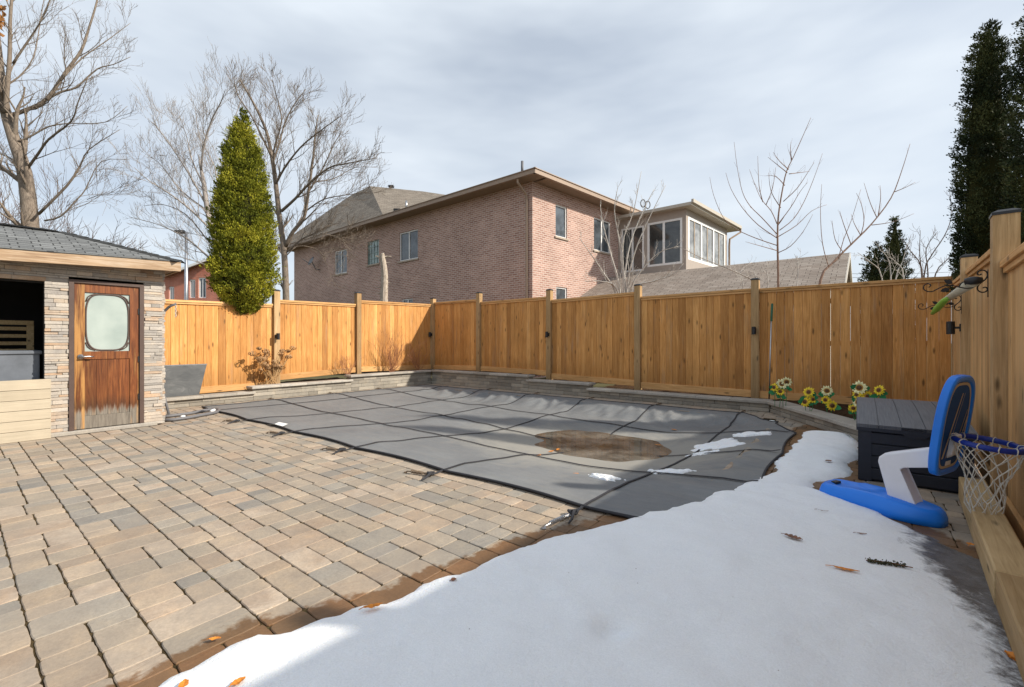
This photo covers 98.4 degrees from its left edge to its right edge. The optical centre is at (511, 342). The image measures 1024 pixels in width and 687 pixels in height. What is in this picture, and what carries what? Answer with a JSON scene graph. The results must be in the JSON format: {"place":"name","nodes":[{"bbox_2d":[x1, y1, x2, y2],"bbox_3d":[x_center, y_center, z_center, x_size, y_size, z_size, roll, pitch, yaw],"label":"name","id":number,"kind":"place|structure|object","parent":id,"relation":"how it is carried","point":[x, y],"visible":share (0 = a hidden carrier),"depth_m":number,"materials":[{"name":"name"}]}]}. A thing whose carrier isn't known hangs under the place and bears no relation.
{"place":"outdoors","nodes":[
{"label":"outdoors","id":0,"kind":"place"},
{"bbox_2d":[164,259,219,301],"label":"red brick house","id":1,"kind":"structure","parent":0,"point":[198,286],"depth_m":34.00,"materials":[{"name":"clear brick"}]},
{"bbox_2d":[170,287,173,299],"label":"window","id":2,"kind":"structure","parent":1,"relation":"in","point":[171,288],"depth_m":34.07,"materials":[{"name":"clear glass"}]},
{"bbox_2d":[190,280,194,297],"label":"window","id":3,"kind":"structure","parent":1,"relation":"in","point":[192,282],"depth_m":34.07,"materials":[{"name":"white glass"}]},
{"bbox_2d":[199,278,205,297],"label":"window","id":4,"kind":"structure","parent":1,"relation":"in","point":[202,284],"depth_m":34.07,"materials":[{"name":"white glass"}]},
{"bbox_2d":[0,383,1001,686],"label":"patio","id":5,"kind":"structure","parent":0,"point":[182,627],"depth_m":2.88,"materials":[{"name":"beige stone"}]},
{"bbox_2d":[0,223,185,443],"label":"garden shed","id":6,"kind":"structure","parent":5,"relation":"on","point":[92,309],"depth_m":6.14,"materials":[{"name":"stone"}]},
{"bbox_2d":[0,350,41,380],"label":"grey bin","id":7,"kind":"object","parent":6,"relation":"in","point":[19,364],"visible":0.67,"depth_m":5.70,"materials":[{"name":"plastic"}]},
{"bbox_2d":[0,320,33,349],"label":"slatted rack","id":8,"kind":"object","parent":7,"relation":"on","point":[29,335],"visible":0.61,"depth_m":6.34,"materials":[{"name":"brown wood"}]},
{"bbox_2d":[68,279,143,430],"bbox_3d":[-5.700,0.172,6.234,0.117,2.043,0.791,0,0,38],"label":"door","id":9,"kind":"structure","parent":6,"relation":"in","point":[106,353],"depth_m":6.23,"materials":[{"name":"brown wood"}]},
{"bbox_2d":[164,303,176,314],"bbox_3d":[-5.450,-0.451,6.988,0.284,0.343,0.044,0,0,0],"label":"curved arm","id":10,"kind":"object","parent":6,"relation":"attached to","point":[168,307],"visible":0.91,"depth_m":6.97},
{"bbox_2d":[164,394,169,414],"bbox_3d":[-5.922,0.964,7.538,0.129,0.552,0.372,0,0,-43],"label":"metal prop","id":11,"kind":"object","parent":5,"relation":"on","point":[167,408],"visible":0.15,"depth_m":7.53,"materials":[{"name":"grey metal"}]},
{"bbox_2d":[165,407,220,421],"bbox_3d":[-5.391,1.213,7.478,0.540,0.066,1.211,0,0,17],"label":"hose","id":12,"kind":"object","parent":5,"relation":"on","point":[215,410],"visible":0.91,"depth_m":7.38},
{"bbox_2d":[164,370,430,408],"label":"retaining wall","id":13,"kind":"structure","parent":5,"relation":"on","point":[355,382],"depth_m":10.44,"materials":[{"name":"stone"}]},
{"bbox_2d":[164,364,206,396],"bbox_3d":[-6.534,0.747,8.693,0.234,0.605,0.982,0,0,38],"label":"planter","id":14,"kind":"object","parent":13,"relation":"on","point":[184,380],"visible":0.64,"depth_m":8.74,"materials":[{"name":"metal"}]},
{"bbox_2d":[191,385,796,529],"bbox_3d":[-0.770,1.381,7.814,9.551,0.374,6.468,0,0,38],"label":"pool cover","id":15,"kind":"object","parent":5,"relation":"on","point":[486,434],"visible":0.93,"depth_m":6.40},
{"bbox_2d":[268,422,286,425],"bbox_3d":[-3.486,1.214,6.553,0.421,0.048,0.094,0,0,30],"label":"white scrap","id":16,"kind":"object","parent":15,"relation":"on","point":[280,423],"visible":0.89,"depth_m":6.51,"materials":[{"name":"paper"}]},
{"bbox_2d":[535,430,671,461],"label":"meltwater","id":17,"kind":"structure","parent":15,"relation":"on","point":[652,450],"depth_m":6.49,"materials":[{"name":"brown liquid"}]},
{"bbox_2d":[588,473,625,481],"bbox_3d":[0.879,1.288,4.194,0.234,0.078,0.424,0,0,-32],"label":"snow patch","id":18,"kind":"object","parent":15,"relation":"on","point":[606,477],"visible":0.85,"depth_m":4.13,"materials":[{"name":"white snow"}]},
{"bbox_2d":[648,468,695,473],"bbox_3d":[1.588,1.322,4.456,0.508,0.100,0.286,0,0,21],"label":"snow patch","id":19,"kind":"object","parent":15,"relation":"on","point":[678,471],"visible":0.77,"depth_m":4.40,"materials":[{"name":"white snow"}]},
{"bbox_2d":[685,449,719,456],"bbox_3d":[2.355,1.387,5.462,0.412,0.131,0.212,0,0,19],"label":"snow patch","id":20,"kind":"object","parent":15,"relation":"on","point":[702,453],"visible":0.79,"depth_m":5.44,"materials":[{"name":"white snow"}]},
{"bbox_2d":[691,438,745,451],"bbox_3d":[2.752,1.352,5.805,0.770,0.205,0.733,0,0,38],"label":"snow patch","id":21,"kind":"object","parent":15,"relation":"on","point":[725,443],"visible":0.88,"depth_m":5.75,"materials":[{"name":"white snow"}]},
{"bbox_2d":[733,431,771,436],"bbox_3d":[3.306,1.274,6.067,0.572,0.141,0.338,0,0,38],"label":"snow patch","id":22,"kind":"object","parent":15,"relation":"on","point":[748,433],"visible":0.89,"depth_m":6.02,"materials":[{"name":"white snow"}]},
{"bbox_2d":[159,430,1023,686],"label":"snow","id":23,"kind":"structure","parent":5,"relation":"on","point":[731,588],"depth_m":1.95,"materials":[{"name":"white snow"}]},
{"bbox_2d":[178,679,188,686],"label":"fallen leaf","id":24,"kind":"object","parent":23,"relation":"on","point":[184,682],"visible":1,"depth_m":1.54,"materials":[{"name":"orange plant"}]},
{"bbox_2d":[229,676,245,686],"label":"fallen leaf","id":25,"kind":"object","parent":23,"relation":"on","point":[237,681],"visible":1,"depth_m":1.56,"materials":[{"name":"orange plant"}]},
{"bbox_2d":[359,603,381,609],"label":"fallen leaf","id":26,"kind":"object","parent":23,"relation":"on","point":[372,605],"visible":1,"depth_m":2.01,"materials":[{"name":"orange plant"}]},
{"bbox_2d":[781,533,802,539],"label":"fallen leaf","id":27,"kind":"object","parent":23,"relation":"on","point":[792,536],"visible":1,"depth_m":2.70,"materials":[{"name":"brown plant"}]},
{"bbox_2d":[828,565,857,570],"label":"fallen leaf","id":28,"kind":"object","parent":23,"relation":"on","point":[843,568],"visible":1,"depth_m":2.32,"materials":[{"name":"brown plant"}]},
{"bbox_2d":[865,557,912,567],"bbox_3d":[2.034,1.191,2.385,0.201,0.026,0.071,0,0,20],"label":"moss clump","id":29,"kind":"object","parent":23,"relation":"on","point":[895,564],"visible":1,"depth_m":2.38,"materials":[{"name":"brown plant"}]},
{"bbox_2d":[1004,650,1013,656],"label":"fallen leaf","id":30,"kind":"object","parent":23,"relation":"on","point":[1009,652],"visible":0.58,"depth_m":1.74,"materials":[{"name":"orange plant"}]},
{"bbox_2d":[431,369,857,440],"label":"retaining wall","id":31,"kind":"structure","parent":5,"relation":"on","point":[824,420],"depth_m":9.36,"materials":[{"name":"stone"}]},
{"bbox_2d":[776,388,785,406],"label":"sunflower","id":32,"kind":"object","parent":31,"relation":"on","point":[780,393],"visible":1,"depth_m":7.31,"materials":[{"name":"yellow plant"}]},
{"bbox_2d":[775,379,789,401],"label":"sunflower","id":33,"kind":"object","parent":31,"relation":"on","point":[780,385],"visible":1,"depth_m":7.30,"materials":[{"name":"beige plant"}]},
{"bbox_2d":[781,376,791,405],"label":"sunflower","id":34,"kind":"object","parent":31,"relation":"on","point":[786,380],"visible":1,"depth_m":7.25,"materials":[{"name":"beige plant"}]},
{"bbox_2d":[798,397,813,410],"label":"sunflower","id":35,"kind":"object","parent":31,"relation":"on","point":[805,402],"visible":0.97,"depth_m":6.75,"materials":[{"name":"yellow plant"}]},
{"bbox_2d":[800,387,817,407],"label":"sunflower","id":36,"kind":"object","parent":31,"relation":"on","point":[808,391],"visible":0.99,"depth_m":6.72,"materials":[{"name":"yellow plant"}]},
{"bbox_2d":[808,396,818,410],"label":"sunflower","id":37,"kind":"object","parent":31,"relation":"on","point":[812,399],"visible":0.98,"depth_m":6.70,"materials":[{"name":"yellow plastic"}]},
{"bbox_2d":[821,395,830,410],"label":"sunflower","id":38,"kind":"object","parent":31,"relation":"on","point":[825,399],"visible":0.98,"depth_m":6.61,"materials":[{"name":"yellow plastic"}]},
{"bbox_2d":[848,405,856,419],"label":"sunflower","id":39,"kind":"object","parent":31,"relation":"on","point":[852,408],"visible":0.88,"depth_m":5.93,"materials":[{"name":"yellow plant"}]},
{"bbox_2d":[851,392,862,417],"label":"sunflower","id":40,"kind":"object","parent":31,"relation":"on","point":[856,394],"visible":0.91,"depth_m":5.92,"materials":[{"name":"yellow plant"}]},
{"bbox_2d":[850,380,870,398],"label":"sunflower","id":41,"kind":"object","parent":31,"relation":"on","point":[858,387],"visible":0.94,"depth_m":5.88,"materials":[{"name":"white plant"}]},
{"bbox_2d":[856,397,978,493],"bbox_3d":[3.857,0.940,4.314,0.774,0.620,1.380,0,0,38],"label":"storage box","id":42,"kind":"object","parent":5,"relation":"on","point":[883,425],"visible":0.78,"depth_m":3.94,"materials":[{"name":"black plastic"}]},
{"bbox_2d":[819,375,1023,527],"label":"basketball hoop","id":43,"kind":"object","parent":5,"relation":"on","point":[898,497],"visible":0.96,"depth_m":2.98,"materials":[{"name":"blue plastic"}]},
{"bbox_2d":[950,208,1023,546],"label":"wooden fence","id":44,"kind":"object","parent":5,"relation":"on","point":[989,347],"visible":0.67,"depth_m":3.21,"materials":[{"name":"brown wood"}]},
{"bbox_2d":[918,295,961,313],"bbox_3d":[4.964,-0.431,5.130,0.368,0.214,0.012,0,0,38],"label":"scroll bracket","id":45,"kind":"object","parent":44,"relation":"attached to","point":[949,303],"visible":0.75,"depth_m":5.07,"materials":[{"name":"metal"}]},
{"bbox_2d":[946,321,960,333],"bbox_3d":[5.187,-0.170,5.189,0.123,0.150,0.076,0,0,42],"label":"wall light","id":46,"kind":"object","parent":44,"relation":"attached to","point":[950,327],"visible":1,"depth_m":5.17,"materials":[{"name":"black metal"}]},
{"bbox_2d":[923,270,987,296],"bbox_3d":[3.494,-0.451,3.487,0.368,0.214,0.012,0,0,38],"label":"scroll bracket","id":47,"kind":"object","parent":44,"relation":"attached to","point":[946,289],"visible":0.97,"depth_m":3.47,"materials":[{"name":"metal"}]},
{"bbox_2d":[930,276,982,314],"bbox_3d":[4.248,-0.413,4.270,0.109,0.181,2.336,0,0,39],"label":"rolled banner","id":48,"kind":"object","parent":47,"relation":"on","point":[970,282],"visible":0.98,"depth_m":3.80,"materials":[{"name":"green fabric"}]},
{"bbox_2d":[959,477,1023,682],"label":"border timber","id":49,"kind":"object","parent":5,"relation":"on","point":[999,547],"visible":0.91,"depth_m":2.22,"materials":[{"name":"beige wood"}]},
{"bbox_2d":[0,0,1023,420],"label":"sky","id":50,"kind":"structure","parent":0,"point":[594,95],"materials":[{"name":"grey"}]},
{"bbox_2d":[202,369,855,418],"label":"bed soil","id":51,"kind":"structure","parent":0,"point":[844,410],"depth_m":9.69,"materials":[{"name":"brown soil"}]},
{"bbox_2d":[244,346,296,389],"bbox_3d":[-5.418,0.568,10.221,0.541,0.973,1.486,0,0,38],"label":"dried hydrangea","id":52,"kind":"object","parent":51,"relation":"on","point":[275,367],"visible":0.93,"depth_m":10.14,"materials":[{"name":"brown plant"}]},
{"bbox_2d":[162,289,430,393],"bbox_3d":[-5.319,-0.120,10.873,0.147,2.540,8.704,0,0,38],"label":"wooden fence","id":53,"kind":"object","parent":51,"relation":"on","point":[221,340],"visible":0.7,"depth_m":10.81,"materials":[{"name":"brown wood"}]},
{"bbox_2d":[275,333,279,339],"bbox_3d":[-5.521,-0.136,10.404,0.123,0.150,0.076,0,0,38],"label":"wall light","id":54,"kind":"object","parent":53,"relation":"attached to","point":[277,336],"visible":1,"depth_m":10.36,"materials":[{"name":"black metal"}]},
{"bbox_2d":[336,355,361,374],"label":"bare shrub","id":55,"kind":"object","parent":51,"relation":"on","point":[342,364],"visible":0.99,"depth_m":11.67,"materials":[{"name":"brown plant"}]},
{"bbox_2d":[368,325,423,371],"bbox_3d":[-3.401,0.153,12.854,1.184,1.444,1.665,0,0,38],"label":"bare shrub","id":56,"kind":"object","parent":51,"relation":"on","point":[396,352],"visible":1,"depth_m":12.77,"materials":[{"name":"brown plant"}]},
{"bbox_2d":[409,339,433,369],"bbox_3d":[-2.932,0.359,13.676,0.916,1.032,1.107,0,0,38],"label":"bare shrub","id":57,"kind":"object","parent":51,"relation":"on","point":[415,361],"visible":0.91,"depth_m":13.51,"materials":[{"name":"brown plant"}]},
{"bbox_2d":[430,274,954,404],"bbox_3d":[2.201,-0.170,10.627,12.253,2.640,0.147,0,0,38],"label":"wooden fence","id":58,"kind":"object","parent":51,"relation":"on","point":[703,342],"visible":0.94,"depth_m":9.00,"materials":[{"name":"brown wood"}]},
{"bbox_2d":[752,327,755,334],"bbox_3d":[4.672,-0.224,8.526,0.076,0.150,0.123,0,0,38],"label":"wall light","id":59,"kind":"object","parent":58,"relation":"attached to","point":[753,330],"visible":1,"depth_m":8.48,"materials":[{"name":"black metal"}]},
{"bbox_2d":[768,303,772,398],"bbox_3d":[4.875,0.173,8.324,0.184,1.816,0.039,0,0,-39],"label":"garden pole","id":60,"kind":"object","parent":51,"relation":"on","point":[771,317],"visible":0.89,"depth_m":8.32,"materials":[{"name":"metal"}]},
{"bbox_2d":[768,383,778,402],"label":"sunflower","id":61,"kind":"object","parent":51,"relation":"on","point":[773,387],"visible":1,"depth_m":7.39,"materials":[{"name":"yellow plant"}]},
{"bbox_2d":[818,386,834,397],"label":"sunflower","id":62,"kind":"object","parent":51,"relation":"on","point":[828,391],"visible":0.98,"depth_m":6.59,"materials":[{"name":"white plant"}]},
{"bbox_2d":[826,400,841,412],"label":"sunflower","id":63,"kind":"object","parent":51,"relation":"on","point":[833,405],"visible":0.98,"depth_m":6.55,"materials":[{"name":"yellow plant"}]},
{"bbox_2d":[861,391,871,397],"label":"sunflower","id":64,"kind":"object","parent":51,"relation":"on","point":[866,394],"visible":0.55,"depth_m":5.84,"materials":[{"name":"yellow plant"}]},
{"bbox_2d":[870,385,887,398],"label":"sunflower","id":65,"kind":"object","parent":51,"relation":"on","point":[880,391],"visible":0.94,"depth_m":5.76,"materials":[{"name":"yellow plant"}]},
{"bbox_2d":[247,346,860,420],"bbox_3d":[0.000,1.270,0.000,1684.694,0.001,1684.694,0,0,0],"label":"ground","id":66,"kind":"structure","parent":0,"point":[342,376],"depth_m":15.46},
{"bbox_2d":[0,137,87,232],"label":"bare tree","id":67,"kind":"object","parent":66,"relation":"on","point":[18,215],"visible":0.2,"depth_m":14.52,"materials":[{"name":"brown plant"}]},
{"bbox_2d":[0,194,135,246],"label":"bare tree","id":68,"kind":"object","parent":66,"relation":"on","point":[72,227],"visible":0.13,"depth_m":14.17,"materials":[{"name":"brown plant"}]},
{"bbox_2d":[0,0,165,227],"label":"bare tree","id":69,"kind":"object","parent":66,"relation":"on","point":[23,177],"visible":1,"depth_m":10.42,"materials":[{"name":"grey plant"}]},
{"bbox_2d":[40,197,147,249],"bbox_3d":[-14.552,-1.738,14.572,4.079,5.983,4.971,0,0,-44],"label":"bare tree","id":70,"kind":"object","parent":66,"relation":"on","point":[67,223],"visible":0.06,"depth_m":14.30,"materials":[{"name":"brown plant"}]},
{"bbox_2d":[102,36,248,299],"bbox_3d":[-14.014,-5.879,18.859,7.723,13.151,4.500,0,0,0],"label":"bare tree","id":71,"kind":"object","parent":66,"relation":"on","point":[202,178],"visible":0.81,"depth_m":18.87,"materials":[{"name":"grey plant"}]},
{"bbox_2d":[174,230,187,299],"bbox_3d":[-17.959,-2.429,24.000,0.730,7.358,0.520,0,0,0],"label":"street lamp","id":72,"kind":"object","parent":66,"relation":"on","point":[186,278],"visible":0.44,"depth_m":23.94,"materials":[{"name":"metal"}]},
{"bbox_2d":[199,106,285,390],"bbox_3d":[-6.128,-2.038,10.047,1.617,6.576,1.626,0,0,0],"label":"cedar tree","id":73,"kind":"object","parent":66,"relation":"on","point":[242,271],"visible":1,"depth_m":9.71,"materials":[{"name":"green plant"}]},
{"bbox_2d":[217,53,391,299],"bbox_3d":[-6.608,-4.315,14.595,6.221,9.703,4.575,0,0,0],"label":"bare tree","id":74,"kind":"object","parent":66,"relation":"on","point":[284,242],"visible":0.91,"depth_m":14.55,"materials":[{"name":"grey plant"}]},
{"bbox_2d":[376,253,390,301],"bbox_3d":[-4.248,-1.211,14.591,0.470,3.480,0.288,0,0,-27],"label":"dead trunk","id":75,"kind":"object","parent":66,"relation":"on","point":[383,293],"visible":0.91,"depth_m":14.52,"materials":[{"name":"beige wood"}]},
{"bbox_2d":[275,161,640,377],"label":"brick house","id":76,"kind":"structure","parent":66,"relation":"on","point":[517,235],"depth_m":17.99,"materials":[{"name":"brown brick"}]},
{"bbox_2d":[303,257,319,269],"bbox_3d":[-11.214,-4.434,24.714,0.854,0.723,0.490,0,0,-17],"label":"satellite dish","id":77,"kind":"object","parent":76,"relation":"attached to","point":[310,261],"visible":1,"depth_m":24.77,"materials":[{"name":"grey metal"}]},
{"bbox_2d":[333,249,346,275],"bbox_3d":[-9.145,-4.259,23.635,1.355,1.336,0.150,0,0,39],"label":"window","id":78,"kind":"structure","parent":76,"relation":"in","point":[341,262],"depth_m":23.65,"materials":[{"name":"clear glass"}]},
{"bbox_2d":[366,239,379,266],"bbox_3d":[-6.813,-4.383,21.719,1.108,1.233,0.150,0,0,39],"label":"window","id":79,"kind":"structure","parent":76,"relation":"in","point":[372,259],"depth_m":21.76,"materials":[{"name":"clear glass"}]},
{"bbox_2d":[403,298,412,302],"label":"window","id":80,"kind":"structure","parent":76,"relation":"in","point":[404,300],"depth_m":20.01,"materials":[{"name":"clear glass"}]},
{"bbox_2d":[398,229,418,262],"bbox_3d":[-4.658,-4.332,19.949,1.462,1.384,0.150,0,0,39],"label":"window","id":81,"kind":"structure","parent":76,"relation":"in","point":[408,240],"depth_m":19.96,"materials":[{"name":"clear glass"}]},
{"bbox_2d":[556,287,565,298],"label":"window","id":82,"kind":"structure","parent":76,"relation":"in","point":[560,292],"depth_m":16.71,"materials":[{"name":"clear glass"}]},
{"bbox_2d":[554,204,568,240],"bbox_3d":[1.841,-4.505,16.641,0.804,1.274,0.150,0,0,-45],"label":"window","id":83,"kind":"structure","parent":76,"relation":"in","point":[560,211],"depth_m":16.71,"materials":[{"name":"clear glass"}]},
{"bbox_2d":[593,217,609,254],"bbox_3d":[3.778,-4.434,18.550,1.348,1.439,0.150,0,0,-45],"label":"window","id":84,"kind":"structure","parent":76,"relation":"in","point":[601,246],"depth_m":18.57,"materials":[{"name":"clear glass"}]},
{"bbox_2d":[614,199,741,275],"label":"sunroom","id":85,"kind":"structure","parent":76,"relation":"attached to","point":[701,229],"depth_m":18.47,"materials":[{"name":"beige glass"}]},
{"bbox_2d":[621,225,643,272],"bbox_3d":[5.194,-3.985,18.994,1.017,1.902,0.060,0,0,39],"label":"window","id":86,"kind":"structure","parent":85,"relation":"in","point":[638,261],"depth_m":18.96,"materials":[{"name":"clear glass"}]},
{"bbox_2d":[640,199,650,209],"bbox_3d":[5.684,-5.765,18.805,0.438,0.656,0.072,0,0,0],"label":"tv antenna","id":87,"kind":"object","parent":85,"relation":"on","point":[645,204],"visible":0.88,"depth_m":18.80,"materials":[{"name":"grey metal"}]},
{"bbox_2d":[647,217,681,266],"bbox_3d":[6.262,-4.070,18.117,1.440,1.832,0.060,0,0,39],"label":"window","id":88,"kind":"structure","parent":85,"relation":"in","point":[665,232],"depth_m":18.09,"materials":[{"name":"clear glass"}]},
{"bbox_2d":[688,216,724,266],"bbox_3d":[8.446,-4.190,19.093,3.947,1.731,0.060,0,0,-45],"label":"window","id":89,"kind":"structure","parent":85,"relation":"in","point":[705,240],"depth_m":18.98,"materials":[{"name":"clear glass"}]},
{"bbox_2d":[579,174,684,293],"bbox_3d":[3.198,-2.125,12.107,2.852,5.143,1.117,0,0,0],"label":"bare shrub","id":90,"kind":"object","parent":66,"relation":"on","point":[625,289],"visible":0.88,"depth_m":12.13,"materials":[{"name":"brown plant"}]},
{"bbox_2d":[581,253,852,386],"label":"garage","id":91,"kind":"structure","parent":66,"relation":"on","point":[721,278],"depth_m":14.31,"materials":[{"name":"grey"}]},
{"bbox_2d":[678,245,807,288],"bbox_3d":[5.719,-1.149,10.955,3.364,2.466,0.837,0,0,0],"label":"bare shrub","id":92,"kind":"object","parent":66,"relation":"on","point":[797,263],"visible":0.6,"depth_m":11.01,"materials":[{"name":"brown plant"}]},
{"bbox_2d":[710,118,824,286],"bbox_3d":[6.587,-2.670,11.440,2.969,6.159,1.147,0,0,-14],"label":"bare tree","id":93,"kind":"object","parent":66,"relation":"on","point":[778,230],"visible":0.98,"depth_m":11.29,"materials":[{"name":"brown plant"}]},
{"bbox_2d":[818,145,915,284],"bbox_3d":[8.817,-2.497,10.983,2.913,5.162,0.825,0,0,-8],"label":"bare tree","id":94,"kind":"object","parent":66,"relation":"on","point":[830,264],"visible":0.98,"depth_m":10.97,"materials":[{"name":"brown plant"}]},
{"bbox_2d":[850,241,887,340],"bbox_3d":[13.150,-1.236,15.974,1.499,4.972,1.525,0,0,0],"label":"cedar tree","id":95,"kind":"object","parent":66,"relation":"on","point":[872,274],"visible":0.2,"depth_m":15.96,"materials":[{"name":"green plant"}]},
{"bbox_2d":[852,234,915,280],"bbox_3d":[9.489,-1.340,11.189,1.871,2.850,0.601,0,0,-14],"label":"bare shrub","id":96,"kind":"object","parent":66,"relation":"on","point":[896,263],"visible":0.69,"depth_m":11.28,"materials":[{"name":"brown plant"}]},
{"bbox_2d":[874,215,914,279],"bbox_3d":[13.472,-1.603,15.529,1.500,5.706,1.604,0,0,0],"label":"cedar tree","id":97,"kind":"object","parent":66,"relation":"on","point":[896,244],"visible":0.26,"depth_m":15.37,"materials":[{"name":"green plant"}]},
{"bbox_2d":[899,192,954,277],"bbox_3d":[10.840,-1.906,11.320,1.736,3.979,0.711,0,0,-20],"label":"bare shrub","id":98,"kind":"object","parent":66,"relation":"on","point":[923,269],"visible":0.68,"depth_m":11.38,"materials":[{"name":"brown plant"}]},
{"bbox_2d":[943,17,1023,294],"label":"cedar tree","id":99,"kind":"object","parent":66,"relation":"on","point":[978,197],"visible":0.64,"depth_m":6.42,"materials":[{"name":"green plant"}]},
{"bbox_2d":[996,4,1023,243],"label":"cedar tree","id":100,"kind":"object","parent":66,"relation":"on","point":[1014,190],"visible":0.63,"depth_m":5.53,"materials":[{"name":"green plant"}]}
]}

